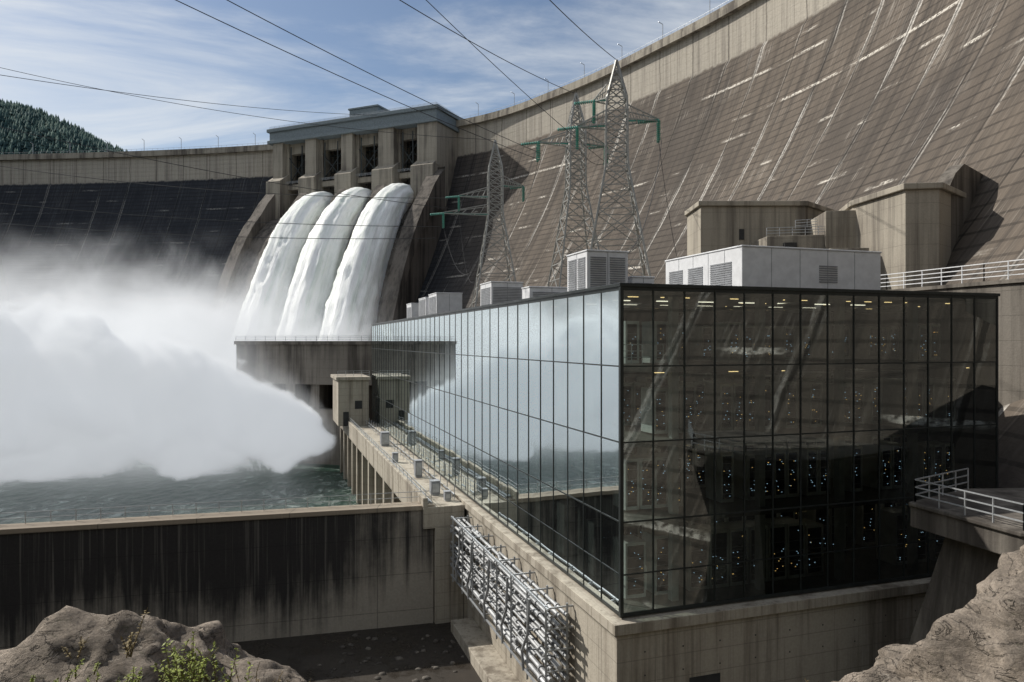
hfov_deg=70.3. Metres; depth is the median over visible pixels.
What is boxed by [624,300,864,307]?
aisle lights
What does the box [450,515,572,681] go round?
pipe rack
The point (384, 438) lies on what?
electrical cabinet
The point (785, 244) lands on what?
openings
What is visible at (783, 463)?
interior lights
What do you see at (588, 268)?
rooftop chiller
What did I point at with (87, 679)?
grass tuft
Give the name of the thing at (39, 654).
rock outcrop
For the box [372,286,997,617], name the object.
mullions
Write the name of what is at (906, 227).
buttress block
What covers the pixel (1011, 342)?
powerhouse terrace
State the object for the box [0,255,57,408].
terrain
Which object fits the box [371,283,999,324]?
roof edge
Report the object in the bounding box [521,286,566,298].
rooftop condenser
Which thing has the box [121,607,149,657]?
grass stalk
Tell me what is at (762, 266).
rooftop air handling unit
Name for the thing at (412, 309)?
rooftop condenser
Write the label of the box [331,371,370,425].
gate control booth
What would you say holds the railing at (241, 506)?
on the wall at (251, 575)
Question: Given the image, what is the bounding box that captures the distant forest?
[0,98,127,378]
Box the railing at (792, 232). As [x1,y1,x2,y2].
[766,219,824,235]
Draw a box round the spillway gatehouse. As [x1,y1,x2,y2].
[191,102,461,386]
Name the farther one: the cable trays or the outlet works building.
the outlet works building
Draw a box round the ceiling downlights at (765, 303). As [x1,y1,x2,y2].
[628,296,949,372]
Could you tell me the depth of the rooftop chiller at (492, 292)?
73.74 m
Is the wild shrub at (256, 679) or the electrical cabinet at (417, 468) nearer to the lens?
the wild shrub at (256, 679)
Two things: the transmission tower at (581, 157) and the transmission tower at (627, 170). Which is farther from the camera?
the transmission tower at (581, 157)
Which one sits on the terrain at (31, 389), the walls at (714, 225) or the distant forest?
the distant forest
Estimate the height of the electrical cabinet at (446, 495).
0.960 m
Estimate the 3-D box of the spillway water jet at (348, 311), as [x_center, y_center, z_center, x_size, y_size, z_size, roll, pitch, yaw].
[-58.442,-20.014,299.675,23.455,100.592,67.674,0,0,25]
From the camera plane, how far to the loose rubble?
60.74 m
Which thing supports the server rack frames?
on the floor slabs
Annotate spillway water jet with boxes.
[215,191,333,407]
[262,187,370,406]
[317,183,413,340]
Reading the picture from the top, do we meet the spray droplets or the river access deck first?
the spray droplets
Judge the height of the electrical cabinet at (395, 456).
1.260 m
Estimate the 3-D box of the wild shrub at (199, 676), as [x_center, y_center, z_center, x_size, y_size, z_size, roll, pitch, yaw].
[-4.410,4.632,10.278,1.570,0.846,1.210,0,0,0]
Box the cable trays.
[624,300,925,523]
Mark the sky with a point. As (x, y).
(172, 49)
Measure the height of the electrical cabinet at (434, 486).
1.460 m
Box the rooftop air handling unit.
[665,245,881,289]
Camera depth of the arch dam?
242.67 m
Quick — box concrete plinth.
[369,421,930,681]
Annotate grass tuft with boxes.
[30,658,142,681]
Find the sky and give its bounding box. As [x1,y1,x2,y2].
[0,0,732,150]
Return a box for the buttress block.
[806,164,982,289]
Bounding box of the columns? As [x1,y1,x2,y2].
[668,296,917,600]
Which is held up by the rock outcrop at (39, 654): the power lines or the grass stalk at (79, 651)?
the grass stalk at (79, 651)
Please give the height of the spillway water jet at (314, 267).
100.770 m
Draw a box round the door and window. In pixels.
[343,401,361,425]
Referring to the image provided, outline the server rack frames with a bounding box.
[624,321,954,598]
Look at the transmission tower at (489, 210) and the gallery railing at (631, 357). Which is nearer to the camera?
the gallery railing at (631, 357)
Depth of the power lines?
165.22 m
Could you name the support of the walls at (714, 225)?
on the powerhouse terrace
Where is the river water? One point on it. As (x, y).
(63, 457)
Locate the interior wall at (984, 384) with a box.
[624,299,994,487]
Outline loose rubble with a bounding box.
[308,633,464,681]
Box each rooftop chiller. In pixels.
[418,297,428,315]
[429,292,462,313]
[480,281,523,305]
[566,249,628,290]
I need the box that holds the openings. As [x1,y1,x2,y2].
[739,229,796,246]
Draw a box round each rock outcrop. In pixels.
[0,605,306,681]
[832,545,1023,681]
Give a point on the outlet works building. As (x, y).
(295, 379)
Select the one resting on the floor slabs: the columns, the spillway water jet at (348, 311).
the columns
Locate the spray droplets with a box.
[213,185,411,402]
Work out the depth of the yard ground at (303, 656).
61.66 m
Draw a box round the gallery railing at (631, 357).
[624,344,662,438]
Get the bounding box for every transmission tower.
[430,140,524,306]
[521,93,608,286]
[557,60,660,275]
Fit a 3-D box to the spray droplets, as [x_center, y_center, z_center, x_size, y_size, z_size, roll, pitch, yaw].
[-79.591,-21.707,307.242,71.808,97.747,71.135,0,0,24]
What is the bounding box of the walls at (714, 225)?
[685,201,835,255]
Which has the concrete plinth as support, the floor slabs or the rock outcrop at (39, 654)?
the floor slabs
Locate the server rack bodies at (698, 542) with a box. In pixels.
[624,324,949,594]
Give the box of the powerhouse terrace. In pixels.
[881,259,1023,407]
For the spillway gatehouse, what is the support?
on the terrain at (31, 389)
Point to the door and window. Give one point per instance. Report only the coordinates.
(358, 404)
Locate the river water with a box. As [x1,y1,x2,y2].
[0,403,361,523]
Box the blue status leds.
[630,334,949,585]
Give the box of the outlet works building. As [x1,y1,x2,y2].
[234,336,371,464]
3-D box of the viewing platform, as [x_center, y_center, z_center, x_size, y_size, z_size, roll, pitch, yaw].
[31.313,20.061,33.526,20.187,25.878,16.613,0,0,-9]
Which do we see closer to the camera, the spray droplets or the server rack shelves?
the server rack shelves
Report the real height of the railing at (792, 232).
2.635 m
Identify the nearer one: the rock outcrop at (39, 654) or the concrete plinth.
the rock outcrop at (39, 654)
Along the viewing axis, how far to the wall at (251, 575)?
64.27 m
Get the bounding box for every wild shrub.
[123,631,252,681]
[225,662,289,681]
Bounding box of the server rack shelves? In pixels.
[624,325,949,589]
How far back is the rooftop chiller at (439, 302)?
96.43 m
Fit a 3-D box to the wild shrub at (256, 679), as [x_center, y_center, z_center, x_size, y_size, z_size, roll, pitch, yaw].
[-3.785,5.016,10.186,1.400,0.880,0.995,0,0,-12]
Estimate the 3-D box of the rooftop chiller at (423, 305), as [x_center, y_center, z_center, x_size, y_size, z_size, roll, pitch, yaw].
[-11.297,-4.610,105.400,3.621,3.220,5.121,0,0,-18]
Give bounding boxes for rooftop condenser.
[406,303,418,317]
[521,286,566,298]
[628,276,654,283]
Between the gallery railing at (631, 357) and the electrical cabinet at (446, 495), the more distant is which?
the electrical cabinet at (446, 495)
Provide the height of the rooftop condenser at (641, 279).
1.720 m
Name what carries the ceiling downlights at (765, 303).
attached to the floor slabs
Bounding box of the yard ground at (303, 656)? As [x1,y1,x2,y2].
[231,622,481,681]
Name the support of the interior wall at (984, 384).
on the floor slabs
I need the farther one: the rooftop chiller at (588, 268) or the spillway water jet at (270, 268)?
the spillway water jet at (270, 268)
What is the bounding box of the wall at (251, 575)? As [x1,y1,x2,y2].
[0,501,434,649]
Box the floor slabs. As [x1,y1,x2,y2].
[624,290,993,617]
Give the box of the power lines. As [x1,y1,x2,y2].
[0,0,676,282]
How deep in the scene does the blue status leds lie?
46.30 m
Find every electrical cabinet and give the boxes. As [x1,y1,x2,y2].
[380,431,389,445]
[392,452,397,462]
[414,459,422,477]
[429,479,439,495]
[443,490,450,500]
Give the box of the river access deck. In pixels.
[340,417,466,623]
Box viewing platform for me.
[908,468,1023,644]
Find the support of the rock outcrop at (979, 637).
on the terrain at (31, 389)
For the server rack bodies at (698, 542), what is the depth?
46.28 m
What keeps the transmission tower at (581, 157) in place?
on the powerhouse terrace
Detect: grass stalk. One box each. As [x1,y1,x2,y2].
[61,636,88,658]
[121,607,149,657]
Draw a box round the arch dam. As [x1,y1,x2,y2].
[0,0,1023,487]

